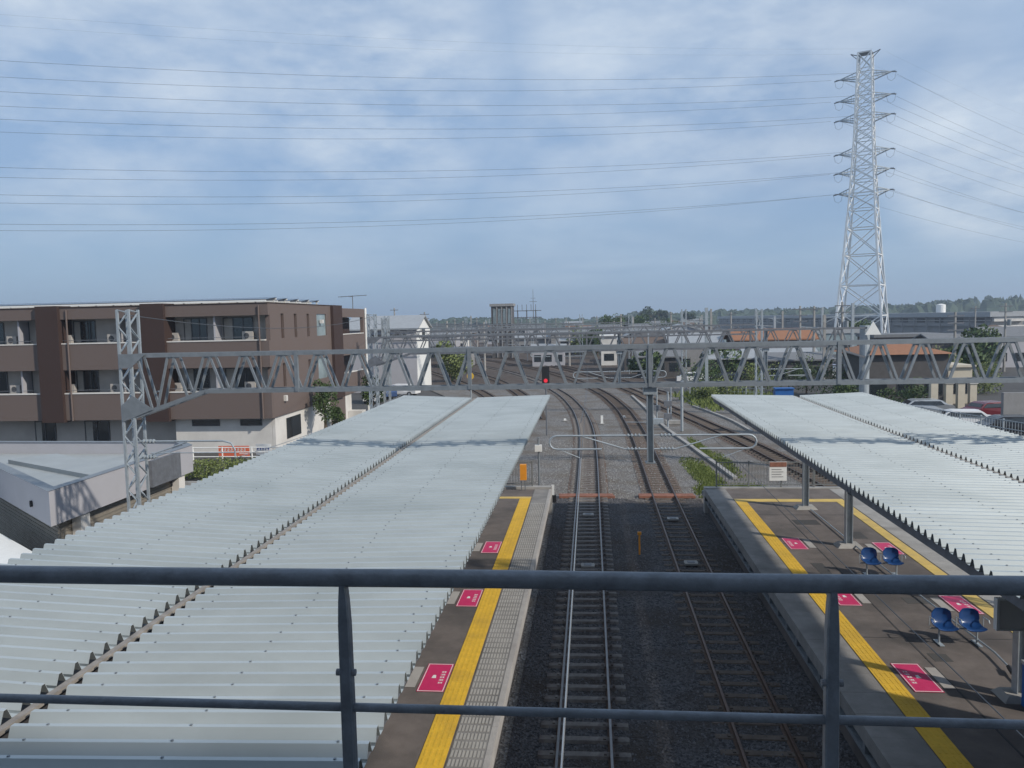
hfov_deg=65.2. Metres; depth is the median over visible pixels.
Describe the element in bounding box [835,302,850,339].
utility pole
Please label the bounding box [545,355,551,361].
window
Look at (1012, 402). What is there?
retaining wall
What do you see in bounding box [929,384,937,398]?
gate pillar
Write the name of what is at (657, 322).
house
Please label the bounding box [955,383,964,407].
gate pillar
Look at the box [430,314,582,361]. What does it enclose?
catenary gantry
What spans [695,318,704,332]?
utility pole
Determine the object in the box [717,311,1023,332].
long building
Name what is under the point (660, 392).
railway track
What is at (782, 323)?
catenary mast
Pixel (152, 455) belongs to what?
feeder bracket
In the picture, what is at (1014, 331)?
house
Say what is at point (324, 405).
tree
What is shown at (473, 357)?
lineside cabin
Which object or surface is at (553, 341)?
depot building
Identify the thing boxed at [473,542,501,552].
floor sign
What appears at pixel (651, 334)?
house
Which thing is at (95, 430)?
window
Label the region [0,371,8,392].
window
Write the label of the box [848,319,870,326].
tree
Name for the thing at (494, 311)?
window
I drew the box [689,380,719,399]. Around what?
bush
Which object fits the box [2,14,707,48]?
power line
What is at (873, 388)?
window
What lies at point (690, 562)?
track transponder
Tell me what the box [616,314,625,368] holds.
utility pole
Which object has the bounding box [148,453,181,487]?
service mast panel
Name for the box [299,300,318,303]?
solar array
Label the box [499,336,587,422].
messenger wire
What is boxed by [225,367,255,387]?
window
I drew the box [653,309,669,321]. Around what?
tree
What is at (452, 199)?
power line
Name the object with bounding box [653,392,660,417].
lineside post
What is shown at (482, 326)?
catenary gantry
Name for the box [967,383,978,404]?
gate pillar
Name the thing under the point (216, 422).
window
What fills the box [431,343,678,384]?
yard ground
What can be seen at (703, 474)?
grass
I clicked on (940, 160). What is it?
power line
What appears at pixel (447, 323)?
utility pole
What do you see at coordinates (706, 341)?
catenary mast
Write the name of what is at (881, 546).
floor sign
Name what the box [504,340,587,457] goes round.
contact wire
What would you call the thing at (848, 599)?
floor sign
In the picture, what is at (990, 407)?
parked car
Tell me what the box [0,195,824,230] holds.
power line
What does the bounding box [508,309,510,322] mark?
window
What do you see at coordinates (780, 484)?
picket fence
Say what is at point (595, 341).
tree
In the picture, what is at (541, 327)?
catenary gantry
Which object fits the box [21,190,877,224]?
power line
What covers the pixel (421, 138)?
power line
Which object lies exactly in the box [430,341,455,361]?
lineside cabin
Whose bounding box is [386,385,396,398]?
parked car
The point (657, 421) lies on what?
switch machine
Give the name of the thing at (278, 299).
solar array
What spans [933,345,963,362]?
tree
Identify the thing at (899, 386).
window
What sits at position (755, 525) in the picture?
platform
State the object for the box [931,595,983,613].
floor sign
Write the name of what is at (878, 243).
transmission pylon
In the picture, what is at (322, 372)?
end window
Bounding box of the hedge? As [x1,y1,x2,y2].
[185,456,376,480]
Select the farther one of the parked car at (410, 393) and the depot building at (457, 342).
the depot building at (457, 342)
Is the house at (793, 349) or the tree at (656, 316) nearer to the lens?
the house at (793, 349)
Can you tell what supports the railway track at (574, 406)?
on the ballast bed
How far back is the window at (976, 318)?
274.47 m
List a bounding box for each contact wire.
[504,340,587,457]
[566,342,1023,737]
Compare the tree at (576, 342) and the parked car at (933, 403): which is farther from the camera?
the tree at (576, 342)
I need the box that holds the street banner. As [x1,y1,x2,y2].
[218,446,249,459]
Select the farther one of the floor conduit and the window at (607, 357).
the window at (607, 357)
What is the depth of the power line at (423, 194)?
172.34 m
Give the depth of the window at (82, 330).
57.38 m
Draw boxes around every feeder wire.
[124,314,385,328]
[236,380,423,457]
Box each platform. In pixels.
[0,395,551,767]
[702,392,1023,767]
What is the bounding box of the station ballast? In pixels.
[505,498,862,767]
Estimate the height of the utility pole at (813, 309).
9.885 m
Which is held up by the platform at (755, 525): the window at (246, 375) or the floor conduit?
the floor conduit
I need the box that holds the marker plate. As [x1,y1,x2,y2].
[865,321,880,334]
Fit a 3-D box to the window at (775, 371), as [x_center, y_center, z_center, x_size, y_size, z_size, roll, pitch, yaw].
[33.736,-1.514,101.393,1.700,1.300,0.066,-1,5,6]
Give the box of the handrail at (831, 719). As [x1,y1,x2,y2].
[0,565,1023,767]
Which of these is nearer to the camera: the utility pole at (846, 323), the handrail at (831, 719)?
the handrail at (831, 719)
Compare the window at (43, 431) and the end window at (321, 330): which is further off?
the end window at (321, 330)
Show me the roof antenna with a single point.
(352, 298)
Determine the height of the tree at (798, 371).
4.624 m
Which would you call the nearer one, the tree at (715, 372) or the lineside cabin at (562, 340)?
the tree at (715, 372)
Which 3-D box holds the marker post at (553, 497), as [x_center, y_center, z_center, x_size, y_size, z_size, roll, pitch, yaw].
[1.989,5.296,38.753,0.300,0.850,0.200,-1,5,6]
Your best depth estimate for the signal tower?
185.48 m
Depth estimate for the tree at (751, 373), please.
93.45 m
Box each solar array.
[0,297,275,307]
[0,298,286,308]
[278,299,298,302]
[290,299,308,303]
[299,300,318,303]
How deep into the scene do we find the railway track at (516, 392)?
101.20 m
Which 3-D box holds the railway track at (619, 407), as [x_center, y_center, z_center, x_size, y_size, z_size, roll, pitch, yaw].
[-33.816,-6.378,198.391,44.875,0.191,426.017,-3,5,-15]
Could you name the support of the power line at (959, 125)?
attached to the transmission pylon
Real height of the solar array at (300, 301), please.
0.720 m
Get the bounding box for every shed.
[621,337,664,370]
[665,333,724,371]
[773,387,794,395]
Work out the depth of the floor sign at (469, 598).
22.40 m
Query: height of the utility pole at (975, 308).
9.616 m
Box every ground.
[1,321,1023,724]
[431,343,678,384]
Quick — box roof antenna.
[341,295,366,308]
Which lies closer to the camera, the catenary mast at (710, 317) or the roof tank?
the catenary mast at (710, 317)
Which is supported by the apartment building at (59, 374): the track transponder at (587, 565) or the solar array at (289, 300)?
the solar array at (289, 300)
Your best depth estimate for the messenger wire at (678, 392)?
28.58 m
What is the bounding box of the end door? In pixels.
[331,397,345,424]
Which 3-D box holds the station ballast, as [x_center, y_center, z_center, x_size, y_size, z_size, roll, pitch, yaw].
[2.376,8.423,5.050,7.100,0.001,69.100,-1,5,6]
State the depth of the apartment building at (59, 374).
56.52 m
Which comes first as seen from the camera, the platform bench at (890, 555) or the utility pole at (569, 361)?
the platform bench at (890, 555)
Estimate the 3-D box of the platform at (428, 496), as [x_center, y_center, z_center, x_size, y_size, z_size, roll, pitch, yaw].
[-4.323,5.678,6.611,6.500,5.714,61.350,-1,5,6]
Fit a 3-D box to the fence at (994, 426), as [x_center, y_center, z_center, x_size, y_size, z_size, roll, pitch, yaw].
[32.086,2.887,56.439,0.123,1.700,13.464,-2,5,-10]
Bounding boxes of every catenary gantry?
[115,309,1023,627]
[366,314,869,467]
[381,309,762,402]
[384,309,686,389]
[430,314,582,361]
[430,314,632,373]
[432,319,467,345]
[436,318,533,355]
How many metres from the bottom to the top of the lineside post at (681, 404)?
3.872 m
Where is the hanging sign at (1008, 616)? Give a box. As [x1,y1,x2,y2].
[993,597,1023,630]
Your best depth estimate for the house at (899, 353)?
76.01 m
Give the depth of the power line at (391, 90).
175.57 m
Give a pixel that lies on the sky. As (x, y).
(784, 253)
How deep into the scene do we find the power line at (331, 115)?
175.11 m
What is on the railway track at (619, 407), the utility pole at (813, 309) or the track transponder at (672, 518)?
the track transponder at (672, 518)
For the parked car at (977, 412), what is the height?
1.442 m
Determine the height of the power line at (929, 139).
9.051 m
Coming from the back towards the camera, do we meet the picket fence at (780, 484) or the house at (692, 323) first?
the house at (692, 323)
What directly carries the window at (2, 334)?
in the apartment building at (59, 374)
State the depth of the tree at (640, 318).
244.82 m
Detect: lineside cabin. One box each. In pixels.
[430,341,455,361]
[442,346,474,367]
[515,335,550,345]
[531,344,566,366]
[559,337,617,355]
[636,350,683,377]
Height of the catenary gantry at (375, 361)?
9.468 m
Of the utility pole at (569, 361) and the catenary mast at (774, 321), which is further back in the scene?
the utility pole at (569, 361)
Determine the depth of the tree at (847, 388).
71.33 m
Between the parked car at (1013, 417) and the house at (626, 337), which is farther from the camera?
the house at (626, 337)
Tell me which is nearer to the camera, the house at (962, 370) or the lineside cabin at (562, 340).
the house at (962, 370)
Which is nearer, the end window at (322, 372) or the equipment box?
the equipment box
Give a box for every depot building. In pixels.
[430,333,460,345]
[550,329,660,343]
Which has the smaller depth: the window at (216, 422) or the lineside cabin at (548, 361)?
the window at (216, 422)
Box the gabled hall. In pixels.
[349,315,432,392]
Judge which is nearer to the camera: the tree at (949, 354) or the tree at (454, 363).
the tree at (949, 354)
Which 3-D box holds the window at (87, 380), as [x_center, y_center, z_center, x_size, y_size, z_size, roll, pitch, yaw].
[-30.583,-0.213,57.670,1.681,1.570,0.070,-1,5,6]
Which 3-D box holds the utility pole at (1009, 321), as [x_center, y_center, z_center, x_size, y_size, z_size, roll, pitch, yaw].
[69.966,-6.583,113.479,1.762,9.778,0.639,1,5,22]
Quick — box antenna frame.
[512,301,541,360]
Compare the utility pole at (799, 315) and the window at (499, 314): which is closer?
the utility pole at (799, 315)
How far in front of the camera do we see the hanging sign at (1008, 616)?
13.76 m
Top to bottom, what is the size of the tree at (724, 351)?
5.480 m
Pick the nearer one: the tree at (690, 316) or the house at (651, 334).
the house at (651, 334)
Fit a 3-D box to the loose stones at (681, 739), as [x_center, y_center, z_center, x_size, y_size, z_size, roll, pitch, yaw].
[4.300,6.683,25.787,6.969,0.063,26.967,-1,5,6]
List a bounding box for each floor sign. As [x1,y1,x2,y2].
[405,663,453,691]
[447,589,482,606]
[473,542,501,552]
[782,538,815,548]
[838,594,870,605]
[865,542,903,553]
[890,663,955,692]
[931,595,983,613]
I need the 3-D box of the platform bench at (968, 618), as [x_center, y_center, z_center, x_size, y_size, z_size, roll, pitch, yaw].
[10.378,5.663,18.611,1.240,0.770,0.510,-1,5,6]
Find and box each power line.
[0,25,826,54]
[0,60,867,79]
[0,91,876,105]
[0,149,876,171]
[0,155,828,179]
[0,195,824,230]
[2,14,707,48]
[3,114,876,128]
[6,102,827,115]
[7,77,830,90]
[9,121,830,138]
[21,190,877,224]
[24,174,829,203]
[29,169,874,196]
[845,104,1021,172]
[846,157,1022,212]
[846,176,1021,226]
[847,124,1023,187]
[896,191,1022,229]
[901,76,1023,134]
[901,98,1020,151]
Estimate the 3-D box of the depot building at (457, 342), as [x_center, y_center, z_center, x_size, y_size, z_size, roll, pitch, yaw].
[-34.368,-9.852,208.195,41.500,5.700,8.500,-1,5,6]
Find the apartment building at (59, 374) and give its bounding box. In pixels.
[0,302,369,452]
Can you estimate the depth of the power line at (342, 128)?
166.03 m
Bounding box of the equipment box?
[520,464,526,490]
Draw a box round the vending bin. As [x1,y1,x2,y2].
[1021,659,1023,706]
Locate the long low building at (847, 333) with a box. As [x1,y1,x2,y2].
[687,329,859,353]
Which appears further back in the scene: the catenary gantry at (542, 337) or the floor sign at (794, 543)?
the catenary gantry at (542, 337)
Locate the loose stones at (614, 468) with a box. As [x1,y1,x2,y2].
[528,439,701,498]
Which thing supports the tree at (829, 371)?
on the ground at (991, 395)
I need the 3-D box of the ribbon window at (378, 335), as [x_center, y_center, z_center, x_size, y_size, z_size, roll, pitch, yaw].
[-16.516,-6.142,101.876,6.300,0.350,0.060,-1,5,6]
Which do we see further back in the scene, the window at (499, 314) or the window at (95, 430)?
the window at (499, 314)
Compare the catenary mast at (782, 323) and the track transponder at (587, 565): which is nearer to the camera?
the track transponder at (587, 565)
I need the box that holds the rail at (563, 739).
[560,458,581,767]
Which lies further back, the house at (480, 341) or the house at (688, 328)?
the house at (480, 341)
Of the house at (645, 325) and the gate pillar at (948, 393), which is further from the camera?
the house at (645, 325)
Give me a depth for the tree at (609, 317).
226.37 m
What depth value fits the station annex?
27.30 m
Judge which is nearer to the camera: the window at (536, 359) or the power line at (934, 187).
the window at (536, 359)
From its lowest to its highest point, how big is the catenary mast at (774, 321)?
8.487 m
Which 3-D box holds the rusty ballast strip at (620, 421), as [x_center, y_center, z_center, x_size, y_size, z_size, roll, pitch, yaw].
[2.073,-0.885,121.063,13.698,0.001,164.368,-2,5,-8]
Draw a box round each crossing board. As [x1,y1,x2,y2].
[559,493,614,497]
[638,493,695,497]
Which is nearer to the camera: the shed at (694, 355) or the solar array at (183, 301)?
the solar array at (183, 301)
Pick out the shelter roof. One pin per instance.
(9, 548)
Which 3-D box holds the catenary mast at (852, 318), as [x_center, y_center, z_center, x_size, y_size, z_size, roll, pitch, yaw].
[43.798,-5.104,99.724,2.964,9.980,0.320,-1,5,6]
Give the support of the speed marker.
on the ground at (991, 395)
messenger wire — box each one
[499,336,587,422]
[545,336,731,420]
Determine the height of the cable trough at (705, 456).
0.120 m
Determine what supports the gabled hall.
on the ground at (991, 395)
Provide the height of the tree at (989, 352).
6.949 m
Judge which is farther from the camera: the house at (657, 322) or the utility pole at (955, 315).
the house at (657, 322)
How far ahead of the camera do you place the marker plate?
43.03 m
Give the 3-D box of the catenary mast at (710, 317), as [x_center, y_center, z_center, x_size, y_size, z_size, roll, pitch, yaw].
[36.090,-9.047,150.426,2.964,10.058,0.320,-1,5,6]
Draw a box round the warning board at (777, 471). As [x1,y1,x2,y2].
[769,462,786,480]
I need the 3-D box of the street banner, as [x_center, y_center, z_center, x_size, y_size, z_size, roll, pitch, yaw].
[-18.340,4.609,52.831,2.092,1.057,0.132,-1,5,6]
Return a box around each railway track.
[431,363,545,419]
[431,371,496,396]
[473,364,631,767]
[475,359,817,767]
[479,354,671,394]
[479,355,837,485]
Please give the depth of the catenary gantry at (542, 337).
71.81 m
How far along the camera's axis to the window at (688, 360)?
126.01 m
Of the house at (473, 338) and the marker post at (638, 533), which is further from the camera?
the house at (473, 338)
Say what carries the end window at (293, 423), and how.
in the apartment building at (59, 374)
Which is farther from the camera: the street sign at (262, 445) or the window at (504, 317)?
the window at (504, 317)
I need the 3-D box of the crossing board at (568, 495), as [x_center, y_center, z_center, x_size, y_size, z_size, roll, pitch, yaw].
[3.702,5.545,39.655,2.761,0.115,0.580,-1,5,6]
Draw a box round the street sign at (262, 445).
[256,444,270,455]
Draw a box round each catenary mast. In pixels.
[680,308,707,393]
[696,309,711,332]
[757,316,775,328]
[768,311,783,327]
[801,315,825,378]
[821,307,839,350]
[851,303,873,346]
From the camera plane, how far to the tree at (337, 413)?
66.39 m
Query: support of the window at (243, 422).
in the apartment building at (59, 374)
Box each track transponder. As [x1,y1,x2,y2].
[581,563,594,567]
[583,513,593,516]
[667,517,678,520]
[684,560,697,565]
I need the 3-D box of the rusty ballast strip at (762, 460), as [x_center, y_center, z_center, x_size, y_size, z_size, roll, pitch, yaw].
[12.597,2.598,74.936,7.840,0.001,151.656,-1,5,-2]
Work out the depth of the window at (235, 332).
56.27 m
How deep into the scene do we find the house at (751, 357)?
105.81 m
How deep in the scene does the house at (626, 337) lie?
158.34 m
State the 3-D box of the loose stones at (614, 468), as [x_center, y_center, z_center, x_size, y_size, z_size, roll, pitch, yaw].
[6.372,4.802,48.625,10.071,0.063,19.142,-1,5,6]
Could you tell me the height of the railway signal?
5.250 m
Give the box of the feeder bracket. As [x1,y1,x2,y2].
[139,439,235,458]
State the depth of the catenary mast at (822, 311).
123.29 m
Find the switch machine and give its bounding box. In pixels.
[626,418,680,424]
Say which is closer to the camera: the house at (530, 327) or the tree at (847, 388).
the tree at (847, 388)
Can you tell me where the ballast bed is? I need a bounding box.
[431,387,801,767]
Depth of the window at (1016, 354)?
122.20 m
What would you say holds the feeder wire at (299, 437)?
attached to the feeder bracket
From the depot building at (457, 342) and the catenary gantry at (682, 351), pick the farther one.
the depot building at (457, 342)
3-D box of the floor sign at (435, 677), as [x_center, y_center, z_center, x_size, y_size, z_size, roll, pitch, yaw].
[-1.807,6.405,17.490,0.870,0.005,1.360,-1,5,6]
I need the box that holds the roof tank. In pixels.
[936,304,945,312]
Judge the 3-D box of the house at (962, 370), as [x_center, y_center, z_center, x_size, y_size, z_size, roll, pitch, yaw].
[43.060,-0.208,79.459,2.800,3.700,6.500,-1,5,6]
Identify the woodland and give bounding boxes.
[349,294,1023,329]
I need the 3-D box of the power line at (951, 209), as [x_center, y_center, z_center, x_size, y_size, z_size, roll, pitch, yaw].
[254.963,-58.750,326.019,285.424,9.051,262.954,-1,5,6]
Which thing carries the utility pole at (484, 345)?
on the ground at (991, 395)
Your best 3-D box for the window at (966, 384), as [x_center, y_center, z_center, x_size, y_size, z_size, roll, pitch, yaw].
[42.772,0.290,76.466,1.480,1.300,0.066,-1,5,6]
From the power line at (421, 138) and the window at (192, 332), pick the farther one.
the power line at (421, 138)
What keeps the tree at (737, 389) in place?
on the ground at (991, 395)
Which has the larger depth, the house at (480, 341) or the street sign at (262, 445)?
the house at (480, 341)
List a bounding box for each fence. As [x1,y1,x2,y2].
[507,461,532,485]
[689,387,764,394]
[716,461,835,486]
[904,403,1023,432]
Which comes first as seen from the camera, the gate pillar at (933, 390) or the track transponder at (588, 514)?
the track transponder at (588, 514)
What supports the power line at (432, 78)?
attached to the transmission pylon
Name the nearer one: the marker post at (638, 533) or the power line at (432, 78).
the marker post at (638, 533)
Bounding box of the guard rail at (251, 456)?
[192,446,281,463]
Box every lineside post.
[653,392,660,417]
[664,392,671,427]
[680,387,682,430]
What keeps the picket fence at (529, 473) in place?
on the platform at (428, 496)
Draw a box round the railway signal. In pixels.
[542,367,549,434]
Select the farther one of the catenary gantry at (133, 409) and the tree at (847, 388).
the tree at (847, 388)
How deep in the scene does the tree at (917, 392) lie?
72.67 m
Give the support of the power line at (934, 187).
attached to the transmission pylon
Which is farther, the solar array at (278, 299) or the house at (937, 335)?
the house at (937, 335)
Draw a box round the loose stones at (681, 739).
[506,498,856,767]
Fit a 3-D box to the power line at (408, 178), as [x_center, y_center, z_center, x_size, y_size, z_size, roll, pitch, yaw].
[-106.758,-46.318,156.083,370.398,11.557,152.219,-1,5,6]
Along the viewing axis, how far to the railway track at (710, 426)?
58.27 m
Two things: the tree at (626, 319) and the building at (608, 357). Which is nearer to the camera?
the building at (608, 357)
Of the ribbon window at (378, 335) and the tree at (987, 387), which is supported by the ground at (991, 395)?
the tree at (987, 387)
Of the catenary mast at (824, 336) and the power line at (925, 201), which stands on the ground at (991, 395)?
the catenary mast at (824, 336)
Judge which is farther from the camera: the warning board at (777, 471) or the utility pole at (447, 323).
the utility pole at (447, 323)
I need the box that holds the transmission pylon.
[833,49,896,332]
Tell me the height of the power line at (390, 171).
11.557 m
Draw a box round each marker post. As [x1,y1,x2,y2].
[552,485,555,501]
[637,532,640,554]
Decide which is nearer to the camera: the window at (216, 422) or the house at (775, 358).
the window at (216, 422)
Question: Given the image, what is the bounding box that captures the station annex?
[0,441,192,550]
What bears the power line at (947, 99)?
attached to the transmission pylon
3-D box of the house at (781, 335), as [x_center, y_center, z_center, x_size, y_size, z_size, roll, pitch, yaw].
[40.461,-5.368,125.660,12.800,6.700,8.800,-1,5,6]
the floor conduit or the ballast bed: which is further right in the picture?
the floor conduit
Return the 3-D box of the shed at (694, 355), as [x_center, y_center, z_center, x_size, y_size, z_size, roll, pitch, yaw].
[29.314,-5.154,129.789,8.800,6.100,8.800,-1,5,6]
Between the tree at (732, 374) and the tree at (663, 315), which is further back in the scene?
the tree at (663, 315)
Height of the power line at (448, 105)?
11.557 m
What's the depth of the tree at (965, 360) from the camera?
97.66 m
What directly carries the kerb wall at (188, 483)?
on the ground at (991, 395)
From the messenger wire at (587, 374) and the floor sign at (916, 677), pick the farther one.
the messenger wire at (587, 374)
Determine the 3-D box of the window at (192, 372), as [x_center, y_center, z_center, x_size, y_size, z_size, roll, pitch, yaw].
[-22.300,-0.330,56.853,1.708,1.570,0.070,-1,5,6]
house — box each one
[453,328,478,346]
[460,337,469,345]
[478,326,491,342]
[515,324,543,332]
[589,325,631,329]
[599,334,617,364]
[622,330,634,354]
[629,324,658,328]
[633,333,674,337]
[644,321,666,325]
[662,324,698,333]
[667,321,694,324]
[700,350,760,380]
[723,328,818,350]
[739,348,817,351]
[763,351,835,379]
[834,344,955,400]
[855,332,931,345]
[912,332,997,371]
[948,362,975,403]
[968,326,1023,367]
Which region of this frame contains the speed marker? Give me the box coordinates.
[467,373,473,399]
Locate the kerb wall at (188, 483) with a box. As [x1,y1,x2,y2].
[185,481,351,485]
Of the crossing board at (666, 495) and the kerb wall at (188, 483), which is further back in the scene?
the kerb wall at (188, 483)
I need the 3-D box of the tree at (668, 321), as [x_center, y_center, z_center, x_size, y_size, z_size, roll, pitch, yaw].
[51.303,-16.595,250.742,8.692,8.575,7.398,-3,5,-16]
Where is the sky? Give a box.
[0,0,1023,320]
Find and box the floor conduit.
[810,509,1011,674]
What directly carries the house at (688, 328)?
on the ground at (991, 395)
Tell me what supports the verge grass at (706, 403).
on the ballast bed
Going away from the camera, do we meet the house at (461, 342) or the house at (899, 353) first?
the house at (899, 353)
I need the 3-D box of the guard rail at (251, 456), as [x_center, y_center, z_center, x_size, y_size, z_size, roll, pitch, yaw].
[-18.901,4.648,52.229,20.090,1.100,0.078,-1,5,6]
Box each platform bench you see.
[859,547,905,574]
[929,607,989,646]
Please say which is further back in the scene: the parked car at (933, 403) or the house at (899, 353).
the house at (899, 353)
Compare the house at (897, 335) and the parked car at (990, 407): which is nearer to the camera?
the parked car at (990, 407)
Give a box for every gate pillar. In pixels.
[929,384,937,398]
[943,383,954,404]
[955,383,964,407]
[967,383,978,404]
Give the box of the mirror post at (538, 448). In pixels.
[535,437,541,485]
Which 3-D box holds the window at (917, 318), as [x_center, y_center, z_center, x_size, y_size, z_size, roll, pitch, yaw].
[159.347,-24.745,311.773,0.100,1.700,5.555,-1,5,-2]
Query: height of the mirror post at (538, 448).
3.400 m
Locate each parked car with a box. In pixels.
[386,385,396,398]
[393,384,420,395]
[676,372,709,380]
[902,398,955,412]
[942,409,989,422]
[960,400,1000,414]
[976,414,1023,433]
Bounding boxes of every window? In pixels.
[0,323,4,343]
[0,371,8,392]
[34,421,56,440]
[73,320,96,342]
[76,370,99,391]
[84,420,110,440]
[183,318,207,340]
[186,368,209,390]
[192,419,219,425]
[222,317,253,339]
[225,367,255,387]
[240,419,261,425]
[286,414,301,438]
[316,314,325,335]
[318,357,326,378]
[370,334,406,336]
[493,309,495,323]
[498,309,500,323]
[503,309,505,323]
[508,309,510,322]
[534,355,540,361]
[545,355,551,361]
[604,354,613,360]
[670,362,678,370]
[683,359,690,366]
[771,367,784,376]
[870,384,887,395]
[897,384,914,395]
[917,318,924,322]
[925,384,942,394]
[953,383,967,393]
[976,318,984,322]
[1015,352,1023,360]
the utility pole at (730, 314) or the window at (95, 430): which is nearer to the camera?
the window at (95, 430)
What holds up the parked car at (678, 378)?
on the ground at (991, 395)
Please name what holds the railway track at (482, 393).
on the ballast bed
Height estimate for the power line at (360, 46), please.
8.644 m
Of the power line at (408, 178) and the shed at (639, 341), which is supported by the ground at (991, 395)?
the shed at (639, 341)
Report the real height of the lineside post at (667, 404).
2.874 m
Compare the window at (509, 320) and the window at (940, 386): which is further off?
the window at (509, 320)
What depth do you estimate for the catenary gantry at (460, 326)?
232.09 m
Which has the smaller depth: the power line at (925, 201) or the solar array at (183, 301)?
the solar array at (183, 301)
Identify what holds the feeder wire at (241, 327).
attached to the catenary gantry at (542, 337)
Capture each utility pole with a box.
[441,321,452,374]
[479,322,488,370]
[564,322,573,365]
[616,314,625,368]
[670,312,671,329]
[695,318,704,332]
[726,312,733,328]
[793,306,806,351]
[807,306,821,351]
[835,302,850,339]
[947,312,963,361]
[971,306,980,326]
[999,303,1012,371]
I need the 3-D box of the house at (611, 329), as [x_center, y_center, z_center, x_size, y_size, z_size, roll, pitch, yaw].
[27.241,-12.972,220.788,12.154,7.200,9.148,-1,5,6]
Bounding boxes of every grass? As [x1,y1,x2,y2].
[666,388,804,411]
[678,436,764,497]
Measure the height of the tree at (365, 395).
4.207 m
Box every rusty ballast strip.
[483,361,682,492]
[489,369,608,492]
[542,366,834,485]
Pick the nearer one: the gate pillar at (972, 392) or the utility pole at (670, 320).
the gate pillar at (972, 392)
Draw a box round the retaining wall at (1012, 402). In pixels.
[1001,392,1023,414]
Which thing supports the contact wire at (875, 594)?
hanging from the catenary gantry at (375, 361)
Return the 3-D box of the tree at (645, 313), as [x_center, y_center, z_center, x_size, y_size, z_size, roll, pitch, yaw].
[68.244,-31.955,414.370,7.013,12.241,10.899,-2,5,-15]
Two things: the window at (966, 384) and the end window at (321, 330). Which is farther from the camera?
the window at (966, 384)
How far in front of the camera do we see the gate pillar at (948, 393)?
71.59 m
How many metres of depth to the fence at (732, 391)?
85.11 m
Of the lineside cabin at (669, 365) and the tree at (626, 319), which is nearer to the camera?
the lineside cabin at (669, 365)
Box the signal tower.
[489,303,514,357]
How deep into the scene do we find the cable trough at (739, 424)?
67.75 m
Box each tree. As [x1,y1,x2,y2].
[312,379,338,428]
[329,406,344,424]
[360,375,383,405]
[434,341,473,380]
[566,326,589,355]
[578,326,604,357]
[598,313,625,325]
[622,317,631,325]
[627,351,661,376]
[634,314,651,324]
[639,310,648,320]
[642,306,661,320]
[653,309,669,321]
[661,318,678,327]
[675,357,725,389]
[683,311,696,324]
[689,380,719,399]
[699,349,741,371]
[710,372,744,380]
[713,375,749,394]
[727,361,781,391]
[781,352,825,392]
[815,357,848,393]
[816,385,858,393]
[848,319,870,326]
[876,377,928,402]
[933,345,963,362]
[946,343,986,368]
[961,323,1004,371]
[972,359,1003,394]
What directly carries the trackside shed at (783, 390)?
on the ground at (991, 395)
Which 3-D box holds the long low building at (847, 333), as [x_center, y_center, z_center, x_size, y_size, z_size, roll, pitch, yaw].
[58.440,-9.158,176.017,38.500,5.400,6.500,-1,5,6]
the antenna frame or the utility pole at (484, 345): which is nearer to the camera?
the utility pole at (484, 345)
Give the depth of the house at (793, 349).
111.90 m
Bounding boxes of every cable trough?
[631,395,737,478]
[692,405,752,431]
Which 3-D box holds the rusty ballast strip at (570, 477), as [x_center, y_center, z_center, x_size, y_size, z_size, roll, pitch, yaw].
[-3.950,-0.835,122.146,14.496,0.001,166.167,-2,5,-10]

